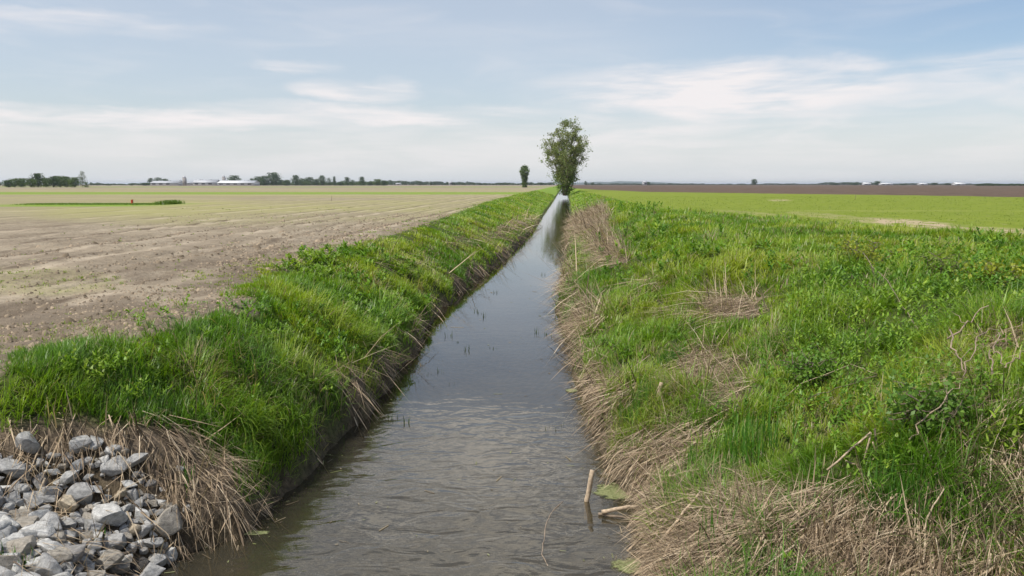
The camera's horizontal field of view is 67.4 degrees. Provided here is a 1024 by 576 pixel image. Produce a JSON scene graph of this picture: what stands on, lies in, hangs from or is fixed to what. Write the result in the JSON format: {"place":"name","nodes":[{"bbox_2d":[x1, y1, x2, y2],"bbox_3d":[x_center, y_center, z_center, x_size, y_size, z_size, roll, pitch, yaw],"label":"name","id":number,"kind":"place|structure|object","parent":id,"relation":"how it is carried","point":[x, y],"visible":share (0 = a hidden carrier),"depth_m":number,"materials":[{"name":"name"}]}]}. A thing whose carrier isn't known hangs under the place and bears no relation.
{"place":"outdoors","nodes":[
{"label":"outdoors","id":0,"kind":"place"},
{"bbox_2d":[217,180,259,185],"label":"barn","id":1,"kind":"structure","parent":0,"point":[238,183],"depth_m":972.07,"materials":[{"name":"white metal"}]},
{"bbox_2d":[159,190,639,575],"bbox_3d":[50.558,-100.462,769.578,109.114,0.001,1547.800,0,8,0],"label":"water","id":2,"kind":"structure","parent":0,"point":[486,414],"depth_m":9.11,"materials":[{"name":"grey liquid"}]},
{"bbox_2d":[161,279,627,572],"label":"floating litter","id":3,"kind":"object","parent":2,"relation":"on","point":[425,490],"visible":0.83,"depth_m":8.21,"materials":[{"name":"plant"}]},
{"bbox_2d":[584,470,594,501],"bbox_3d":[0.831,2.263,8.320,0.125,0.602,0.068,-4,9,-27],"label":"stake","id":4,"kind":"object","parent":2,"relation":"in","point":[589,486],"visible":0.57,"depth_m":8.29,"materials":[{"name":"beige wood"}]},
{"bbox_2d":[594,483,630,498],"bbox_3d":[1.164,2.269,8.562,1.035,0.001,0.912,0,8,0],"label":"algae mat","id":5,"kind":"object","parent":2,"relation":"on","point":[609,490],"visible":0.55,"depth_m":8.54,"materials":[{"name":"green plant"}]},
{"bbox_2d":[598,512,630,518],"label":"branch","id":6,"kind":"object","parent":2,"relation":"on","point":[612,516],"visible":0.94,"depth_m":7.89,"materials":[{"name":"brown wood"}]},
{"bbox_2d":[601,505,642,513],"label":"branch","id":7,"kind":"object","parent":2,"relation":"on","point":[605,511],"visible":0.64,"depth_m":7.90,"materials":[{"name":"beige wood"}]},
{"bbox_2d":[611,556,641,574],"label":"algae mat","id":8,"kind":"object","parent":2,"relation":"on","point":[622,566],"visible":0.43,"depth_m":6.90,"materials":[{"name":"green plant"}]},
{"bbox_2d":[0,184,1023,575],"bbox_3d":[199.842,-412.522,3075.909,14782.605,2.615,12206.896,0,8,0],"label":"ground","id":9,"kind":"structure","parent":0,"point":[26,228],"depth_m":19.18,"materials":[{"name":"soil"}]},
{"bbox_2d":[0,525,13,542],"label":"rock","id":10,"kind":"object","parent":9,"relation":"on","point":[8,530],"visible":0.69,"depth_m":6.23,"materials":[{"name":"stone"}]},
{"bbox_2d":[0,566,15,575],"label":"rock","id":11,"kind":"object","parent":9,"relation":"on","point":[7,572],"visible":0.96,"depth_m":5.78,"materials":[{"name":"stone"}]},
{"bbox_2d":[2,503,14,512],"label":"rock","id":12,"kind":"object","parent":9,"relation":"on","point":[9,506],"visible":0.59,"depth_m":6.61,"materials":[{"name":"stone"}]},
{"bbox_2d":[0,514,19,531],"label":"rock","id":13,"kind":"object","parent":9,"relation":"on","point":[16,524],"visible":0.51,"depth_m":6.39,"materials":[{"name":"stone"}]},
{"bbox_2d":[0,555,21,569],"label":"rock","id":14,"kind":"object","parent":9,"relation":"on","point":[6,561],"visible":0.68,"depth_m":5.92,"materials":[{"name":"stone"}]},
{"bbox_2d":[3,491,20,504],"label":"rock","id":15,"kind":"object","parent":9,"relation":"on","point":[13,497],"visible":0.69,"depth_m":6.72,"materials":[{"name":"stone"}]},
{"bbox_2d":[1,532,24,545],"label":"rock","id":16,"kind":"object","parent":9,"relation":"on","point":[14,536],"visible":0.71,"depth_m":6.20,"materials":[{"name":"stone"}]},
{"bbox_2d":[12,562,25,573],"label":"rock","id":17,"kind":"object","parent":9,"relation":"on","point":[18,569],"visible":0.53,"depth_m":5.93,"materials":[{"name":"stone"}]},
{"bbox_2d":[0,542,38,568],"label":"reed clump","id":18,"kind":"object","parent":9,"relation":"on","point":[15,552],"visible":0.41,"depth_m":6.06,"materials":[{"name":"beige plant"}]},
{"bbox_2d":[8,508,32,517],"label":"rock","id":19,"kind":"object","parent":9,"relation":"on","point":[21,512],"visible":0.57,"depth_m":6.57,"materials":[{"name":"stone"}]},
{"bbox_2d":[6,535,36,558],"bbox_3d":[-3.958,2.092,6.200,0.209,0.150,0.208,-9,1,-18],"label":"rock","id":20,"kind":"object","parent":9,"relation":"on","point":[25,544],"visible":0.75,"depth_m":6.16,"materials":[{"name":"stone"}]},
{"bbox_2d":[13,483,32,494],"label":"rock","id":21,"kind":"object","parent":9,"relation":"on","point":[22,488],"visible":0.88,"depth_m":6.79,"materials":[{"name":"stone"}]},
{"bbox_2d":[18,474,31,481],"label":"rock","id":22,"kind":"object","parent":9,"relation":"on","point":[27,478],"visible":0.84,"depth_m":6.87,"materials":[{"name":"stone"}]},
{"bbox_2d":[0,458,29,478],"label":"rock","id":23,"kind":"object","parent":22,"relation":"on","point":[6,465],"visible":0.95,"depth_m":6.86,"materials":[{"name":"stone"}]},
{"bbox_2d":[13,516,38,529],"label":"rock","id":24,"kind":"object","parent":9,"relation":"on","point":[23,521],"visible":0.48,"depth_m":6.49,"materials":[{"name":"stone"}]},
{"bbox_2d":[15,431,39,453],"bbox_3d":[-4.443,1.413,7.041,0.210,0.183,0.181,14,19,-4],"label":"rock","id":25,"kind":"object","parent":9,"relation":"on","point":[26,441],"visible":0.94,"depth_m":6.99,"materials":[{"name":"stone"}]},
{"bbox_2d":[18,529,37,538],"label":"rock","id":26,"kind":"object","parent":9,"relation":"on","point":[26,532],"visible":0.42,"depth_m":6.33,"materials":[{"name":"stone"}]},
{"bbox_2d":[25,556,39,568],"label":"rock","id":27,"kind":"object","parent":9,"relation":"on","point":[34,564],"visible":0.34,"depth_m":6.06,"materials":[{"name":"stone"}]},
{"bbox_2d":[23,491,44,508],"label":"rock","id":28,"kind":"object","parent":9,"relation":"on","point":[27,495],"visible":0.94,"depth_m":6.77,"materials":[{"name":"stone"}]},
{"bbox_2d":[28,173,44,186],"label":"tree","id":29,"kind":"object","parent":9,"relation":"on","point":[38,178],"visible":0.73,"depth_m":445.39,"materials":[{"name":"green plant"}]},
{"bbox_2d":[21,521,55,538],"bbox_3d":[-3.963,2.031,6.437,0.247,0.126,0.179,-11,11,-2],"label":"rock","id":30,"kind":"object","parent":9,"relation":"on","point":[43,529],"visible":0.77,"depth_m":6.41,"materials":[{"name":"stone"}]},
{"bbox_2d":[26,510,50,520],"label":"rock","id":31,"kind":"object","parent":9,"relation":"on","point":[40,514],"visible":0.38,"depth_m":6.62,"materials":[{"name":"stone"}]},
{"bbox_2d":[32,472,47,488],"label":"rock","id":32,"kind":"object","parent":9,"relation":"on","point":[35,480],"visible":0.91,"depth_m":6.92,"materials":[{"name":"stone"}]},
{"bbox_2d":[34,552,62,575],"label":"rock","id":33,"kind":"object","parent":9,"relation":"on","point":[45,559],"visible":0.88,"depth_m":6.00,"materials":[{"name":"stone"}]},
{"bbox_2d":[40,495,57,502],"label":"rock","id":34,"kind":"object","parent":9,"relation":"on","point":[49,498],"visible":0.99,"depth_m":6.83,"materials":[{"name":"stone"}]},
{"bbox_2d":[38,486,62,496],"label":"rock","id":35,"kind":"object","parent":9,"relation":"on","point":[50,489],"visible":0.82,"depth_m":6.90,"materials":[{"name":"stone"}]},
{"bbox_2d":[36,540,65,552],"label":"rock","id":36,"kind":"object","parent":9,"relation":"on","point":[44,546],"visible":0.53,"depth_m":6.24,"materials":[{"name":"stone"}]},
{"bbox_2d":[40,511,61,530],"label":"rock","id":37,"kind":"object","parent":9,"relation":"on","point":[53,518],"visible":0.59,"depth_m":6.51,"materials":[{"name":"stone"}]},
{"bbox_2d":[44,176,59,186],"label":"tree","id":38,"kind":"object","parent":9,"relation":"on","point":[54,182],"visible":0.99,"depth_m":435.39,"materials":[{"name":"green plant"}]},
{"bbox_2d":[45,530,67,543],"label":"rock","id":39,"kind":"object","parent":9,"relation":"on","point":[61,534],"visible":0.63,"depth_m":6.43,"materials":[{"name":"stone"}]},
{"bbox_2d":[47,547,72,563],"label":"rock","id":40,"kind":"object","parent":9,"relation":"on","point":[66,555],"visible":0.57,"depth_m":6.19,"materials":[{"name":"stone"}]},
{"bbox_2d":[56,494,79,511],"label":"rock","id":41,"kind":"object","parent":9,"relation":"on","point":[66,501],"visible":0.87,"depth_m":6.82,"materials":[{"name":"stone"}]},
{"bbox_2d":[61,517,76,530],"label":"rock","id":42,"kind":"object","parent":9,"relation":"on","point":[70,525],"visible":0.82,"depth_m":6.65,"materials":[{"name":"stone"}]},
{"bbox_2d":[59,470,79,484],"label":"rock","id":43,"kind":"object","parent":9,"relation":"on","point":[66,477],"visible":0.96,"depth_m":6.98,"materials":[{"name":"stone"}]},
{"bbox_2d":[63,530,76,541],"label":"rock","id":44,"kind":"object","parent":9,"relation":"on","point":[72,534],"visible":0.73,"depth_m":6.54,"materials":[{"name":"stone"}]},
{"bbox_2d":[66,177,83,186],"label":"tree","id":45,"kind":"object","parent":9,"relation":"on","point":[73,181],"visible":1,"depth_m":435.02,"materials":[{"name":"green plant"}]},
{"bbox_2d":[66,543,85,562],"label":"rock","id":46,"kind":"object","parent":9,"relation":"on","point":[75,550],"visible":0.71,"depth_m":6.27,"materials":[{"name":"stone"}]},
{"bbox_2d":[70,458,84,469],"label":"rock","id":47,"kind":"object","parent":9,"relation":"on","point":[77,462],"visible":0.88,"depth_m":7.08,"materials":[{"name":"stone"}]},
{"bbox_2d":[66,482,93,504],"bbox_3d":[-3.913,1.880,6.980,0.232,0.156,0.221,15,29,13],"label":"rock","id":48,"kind":"object","parent":9,"relation":"on","point":[81,491],"visible":0.89,"depth_m":6.94,"materials":[{"name":"stone"}]},
{"bbox_2d":[69,435,91,453],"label":"rock","id":49,"kind":"object","parent":9,"relation":"on","point":[78,441],"visible":0.91,"depth_m":7.16,"materials":[{"name":"stone"}]},
{"bbox_2d":[3,452,169,575],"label":"stone chips","id":50,"kind":"object","parent":9,"relation":"on","point":[125,497],"visible":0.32,"depth_m":7.00,"materials":[{"name":"stone"}]},
{"bbox_2d":[80,531,93,540],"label":"rock","id":51,"kind":"object","parent":9,"relation":"on","point":[87,536],"visible":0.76,"depth_m":6.63,"materials":[{"name":"stone"}]},
{"bbox_2d":[84,519,104,533],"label":"rock","id":52,"kind":"object","parent":9,"relation":"on","point":[89,524],"visible":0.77,"depth_m":6.72,"materials":[{"name":"stone"}]},
{"bbox_2d":[87,542,101,553],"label":"rock","id":53,"kind":"object","parent":9,"relation":"on","point":[97,548],"visible":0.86,"depth_m":6.56,"materials":[{"name":"stone"}]},
{"bbox_2d":[89,435,103,449],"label":"rock","id":54,"kind":"object","parent":9,"relation":"on","point":[94,443],"visible":0.86,"depth_m":7.21,"materials":[{"name":"stone"}]},
{"bbox_2d":[88,570,105,575],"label":"rock","id":55,"kind":"object","parent":9,"relation":"on","point":[102,573],"visible":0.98,"depth_m":6.22,"materials":[{"name":"stone"}]},
{"bbox_2d":[12,199,184,204],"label":"grass patch","id":56,"kind":"object","parent":9,"relation":"on","point":[167,202],"visible":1,"depth_m":65.07,"materials":[{"name":"green plant"}]},
{"bbox_2d":[91,503,127,526],"bbox_3d":[-3.606,2.048,6.885,0.287,0.200,0.243,-4,27,-22],"label":"rock","id":57,"kind":"object","parent":9,"relation":"on","point":[117,517],"visible":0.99,"depth_m":6.83,"materials":[{"name":"stone"}]},
{"bbox_2d":[95,549,124,569],"bbox_3d":[-3.407,2.300,6.497,0.165,0.135,0.218,5,9,34],"label":"rock","id":58,"kind":"object","parent":9,"relation":"on","point":[118,557],"visible":0.83,"depth_m":6.46,"materials":[{"name":"stone"}]},
{"bbox_2d":[100,455,128,475],"bbox_3d":[-3.720,1.659,7.216,0.218,0.143,0.199,-18,18,5],"label":"rock","id":59,"kind":"object","parent":9,"relation":"on","point":[107,468],"visible":0.98,"depth_m":7.16,"materials":[{"name":"stone"}]},
{"bbox_2d":[102,533,126,549],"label":"rock","id":60,"kind":"object","parent":9,"relation":"on","point":[119,537],"visible":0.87,"depth_m":6.66,"materials":[{"name":"stone"}]},
{"bbox_2d":[109,562,129,574],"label":"rock","id":61,"kind":"object","parent":9,"relation":"on","point":[125,566],"visible":0.73,"depth_m":6.53,"materials":[{"name":"stone"}]},
{"bbox_2d":[121,480,137,487],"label":"rock","id":62,"kind":"object","parent":9,"relation":"on","point":[128,483],"visible":0.98,"depth_m":7.15,"materials":[{"name":"stone"}]},
{"bbox_2d":[126,487,138,500],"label":"rock","id":63,"kind":"object","parent":9,"relation":"on","point":[133,495],"visible":0.96,"depth_m":7.12,"materials":[{"name":"stone"}]},
{"bbox_2d":[128,523,141,535],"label":"rock","id":64,"kind":"object","parent":9,"relation":"on","point":[138,527],"visible":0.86,"depth_m":6.88,"materials":[{"name":"stone"}]},
{"bbox_2d":[126,453,147,466],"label":"rock","id":65,"kind":"object","parent":9,"relation":"on","point":[135,459],"visible":0.89,"depth_m":7.24,"materials":[{"name":"stone"}]},
{"bbox_2d":[130,557,149,574],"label":"rock","id":66,"kind":"object","parent":9,"relation":"on","point":[142,562],"visible":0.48,"depth_m":6.68,"materials":[{"name":"stone"}]},
{"bbox_2d":[134,507,149,522],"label":"rock","id":67,"kind":"object","parent":9,"relation":"on","point":[138,514],"visible":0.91,"depth_m":7.04,"materials":[{"name":"stone"}]},
{"bbox_2d":[137,524,153,538],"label":"rock","id":68,"kind":"object","parent":9,"relation":"on","point":[146,529],"visible":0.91,"depth_m":6.91,"materials":[{"name":"stone"}]},
{"bbox_2d":[139,562,165,575],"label":"rock","id":69,"kind":"object","parent":9,"relation":"on","point":[151,569],"visible":0.99,"depth_m":6.57,"materials":[{"name":"stone"}]},
{"bbox_2d":[143,537,163,547],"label":"rock","id":70,"kind":"object","parent":9,"relation":"on","point":[157,542],"visible":0.94,"depth_m":6.86,"materials":[{"name":"stone"}]},
{"bbox_2d":[149,553,168,565],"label":"rock","id":71,"kind":"object","parent":9,"relation":"on","point":[156,559],"visible":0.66,"depth_m":6.82,"materials":[{"name":"stone"}]},
{"bbox_2d":[150,180,182,185],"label":"barn","id":72,"kind":"structure","parent":9,"relation":"on","point":[166,183],"depth_m":991.21,"materials":[{"name":"white metal"}]},
{"bbox_2d":[154,504,182,537],"bbox_3d":[-3.183,2.155,7.108,0.263,0.224,0.268,-28,10,-22],"label":"rock","id":73,"kind":"object","parent":9,"relation":"on","point":[168,521],"visible":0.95,"depth_m":7.02,"materials":[{"name":"stone"}]},
{"bbox_2d":[165,547,177,561],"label":"rock","id":74,"kind":"object","parent":9,"relation":"on","point":[171,551],"visible":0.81,"depth_m":6.96,"materials":[{"name":"stone"}]},
{"bbox_2d":[178,460,194,497],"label":"reed clump","id":75,"kind":"object","parent":9,"relation":"on","point":[185,472],"visible":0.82,"depth_m":7.44,"materials":[{"name":"green plant"}]},
{"bbox_2d":[192,179,218,185],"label":"barn","id":76,"kind":"structure","parent":9,"relation":"on","point":[210,182],"depth_m":1006.08,"materials":[{"name":"white metal"}]},
{"bbox_2d":[0,206,438,375],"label":"seedlings","id":77,"kind":"object","parent":9,"relation":"on","point":[68,323],"visible":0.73,"depth_m":12.70,"materials":[{"name":"green plant"}]},
{"bbox_2d":[0,213,450,387],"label":"soil clods","id":78,"kind":"object","parent":9,"relation":"on","point":[71,320],"visible":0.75,"depth_m":12.98,"materials":[{"name":"brown soil"}]},
{"bbox_2d":[58,239,431,439],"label":"bank weeds","id":79,"kind":"object","parent":9,"relation":"on","point":[315,257],"visible":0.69,"depth_m":12.44,"materials":[{"name":"green plant"}]},
{"bbox_2d":[0,205,543,575],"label":"dead straw","id":80,"kind":"object","parent":9,"relation":"on","point":[175,492],"visible":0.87,"depth_m":7.35,"materials":[{"name":"beige plant"}]},
{"bbox_2d":[266,172,281,185],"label":"tree","id":81,"kind":"object","parent":9,"relation":"on","point":[274,178],"visible":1,"depth_m":1060.46,"materials":[{"name":"green plant"}]},
{"bbox_2d":[0,190,554,509],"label":"bank grass","id":82,"kind":"structure","parent":9,"relation":"on","point":[241,360],"depth_m":9.49,"materials":[{"name":"green plant"}]},
{"bbox_2d":[519,164,529,186],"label":"tree","id":83,"kind":"object","parent":9,"relation":"on","point":[524,172],"visible":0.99,"depth_m":414.90,"materials":[{"name":"green plant"}]},
{"bbox_2d":[537,116,592,195],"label":"tree","id":84,"kind":"object","parent":9,"relation":"on","point":[564,173],"visible":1,"depth_m":192.10,"materials":[{"name":"green plant"}]},
{"bbox_2d":[612,366,675,429],"bbox_3d":[1.623,1.606,9.850,0.879,1.232,0.972,0,8,0],"label":"reed clump","id":85,"kind":"object","parent":9,"relation":"on","point":[637,400],"visible":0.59,"depth_m":9.77,"materials":[{"name":"green plant"}]},
{"bbox_2d":[648,337,695,368],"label":"reed clump","id":86,"kind":"object","parent":9,"relation":"on","point":[664,359],"visible":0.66,"depth_m":11.30,"materials":[{"name":"green plant"}]},
{"bbox_2d":[671,437,714,480],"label":"reed clump","id":87,"kind":"object","parent":9,"relation":"on","point":[689,455],"visible":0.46,"depth_m":7.77,"materials":[{"name":"green plant"}]},
{"bbox_2d":[685,493,735,560],"bbox_3d":[1.629,1.917,6.077,0.366,0.742,0.564,-7,11,-43],"label":"reed clump","id":88,"kind":"object","parent":9,"relation":"on","point":[712,523],"visible":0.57,"depth_m":6.11,"materials":[{"name":"beige plant"}]},
{"bbox_2d":[702,391,803,476],"bbox_3d":[2.299,1.498,7.699,0.975,1.068,1.106,0,8,0],"label":"reed clump","id":89,"kind":"object","parent":9,"relation":"on","point":[744,447],"visible":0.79,"depth_m":7.56,"materials":[{"name":"green plant"}]},
{"bbox_2d":[530,193,1023,575],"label":"fallen reeds","id":90,"kind":"object","parent":9,"relation":"on","point":[585,224],"visible":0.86,"depth_m":6.18,"materials":[{"name":"plant"}]},
{"bbox_2d":[639,491,700,570],"bbox_3d":[1.413,2.147,6.731,0.603,0.662,0.138,-2,8,-17],"label":"reed stalk","id":91,"kind":"object","parent":90,"relation":"on","point":[682,513],"visible":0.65,"depth_m":6.71,"materials":[{"name":"beige plant"}]},
{"bbox_2d":[949,329,971,374],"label":"dead branch","id":92,"kind":"object","parent":90,"relation":"on","point":[956,351],"visible":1,"depth_m":6.38,"materials":[{"name":"brown wood"}]},
{"bbox_2d":[947,305,988,338],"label":"dead branch","id":93,"kind":"object","parent":90,"relation":"on","point":[950,336],"visible":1,"depth_m":6.77,"materials":[{"name":"brown wood"}]},
{"bbox_2d":[962,323,998,376],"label":"dead branch","id":94,"kind":"object","parent":90,"relation":"on","point":[984,333],"visible":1,"depth_m":6.36,"materials":[{"name":"brown wood"}]},
{"bbox_2d":[594,200,1023,558],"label":"leafy weeds","id":95,"kind":"object","parent":9,"relation":"on","point":[944,283],"visible":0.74,"depth_m":9.85,"materials":[{"name":"green plant"}]},
{"bbox_2d":[764,333,855,390],"bbox_3d":[3.344,0.836,8.519,0.974,0.638,0.766,0,8,0],"label":"shrub","id":96,"kind":"object","parent":9,"relation":"on","point":[807,367],"visible":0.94,"depth_m":8.44,"materials":[{"name":"green plant"}]},
{"bbox_2d":[615,196,1023,231],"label":"young crop","id":97,"kind":"object","parent":9,"relation":"on","point":[860,209],"visible":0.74,"depth_m":58.86,"materials":[{"name":"green plant"}]},
{"bbox_2d":[826,432,874,470],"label":"reed stalk","id":98,"kind":"object","parent":9,"relation":"on","point":[849,450],"visible":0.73,"depth_m":6.21,"materials":[{"name":"beige plant"}]},
{"bbox_2d":[835,230,905,265],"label":"shrub","id":99,"kind":"object","parent":9,"relation":"on","point":[866,250],"visible":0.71,"depth_m":13.73,"materials":[{"name":"green plant"}]},
{"bbox_2d":[851,436,940,551],"bbox_3d":[2.835,1.569,5.685,0.596,0.839,0.712,3,8,18],"label":"reed clump","id":100,"kind":"object","parent":9,"relation":"on","point":[905,486],"visible":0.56,"depth_m":5.71,"materials":[{"name":"green plant"}]},
{"bbox_2d":[875,368,993,450],"bbox_3d":[3.369,0.960,6.141,0.896,0.658,0.691,2,8,16],"label":"shrub","id":101,"kind":"object","parent":9,"relation":"on","point":[949,405],"visible":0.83,"depth_m":6.08,"materials":[{"name":"green plant"}]},
{"bbox_2d":[909,380,960,440],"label":"dead branch","id":102,"kind":"object","parent":101,"relation":"on","point":[911,437],"visible":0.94,"depth_m":5.99,"materials":[{"name":"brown wood"}]},
{"bbox_2d":[892,446,980,547],"bbox_3d":[3.015,1.514,5.510,0.499,0.741,0.563,0,8,0],"label":"reed clump","id":103,"kind":"object","parent":9,"relation":"on","point":[921,507],"visible":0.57,"depth_m":5.52,"materials":[{"name":"green plant"}]},
{"bbox_2d":[907,247,970,278],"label":"shrub","id":104,"kind":"object","parent":9,"relation":"on","point":[933,263],"visible":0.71,"depth_m":11.76,"materials":[{"name":"green plant"}]},
{"bbox_2d":[955,257,1023,291],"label":"shrub","id":105,"kind":"object","parent":9,"relation":"on","point":[993,268],"visible":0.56,"depth_m":11.03,"materials":[{"name":"green plant"}]},
{"bbox_2d":[0,0,1023,183],"label":"sky","id":106,"kind":"structure","parent":0,"point":[110,91],"materials":[{"name":"blue"}]},
{"bbox_2d":[574,181,682,183],"bbox_3d":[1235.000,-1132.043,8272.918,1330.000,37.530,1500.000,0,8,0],"label":"hills","id":107,"kind":"structure","parent":0,"point":[619,182],"depth_m":7969.61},
{"bbox_2d":[550,190,1023,575],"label":"verge grass","id":108,"kind":"structure","parent":0,"point":[703,224],"depth_m":9.63,"materials":[{"name":"green plant"}]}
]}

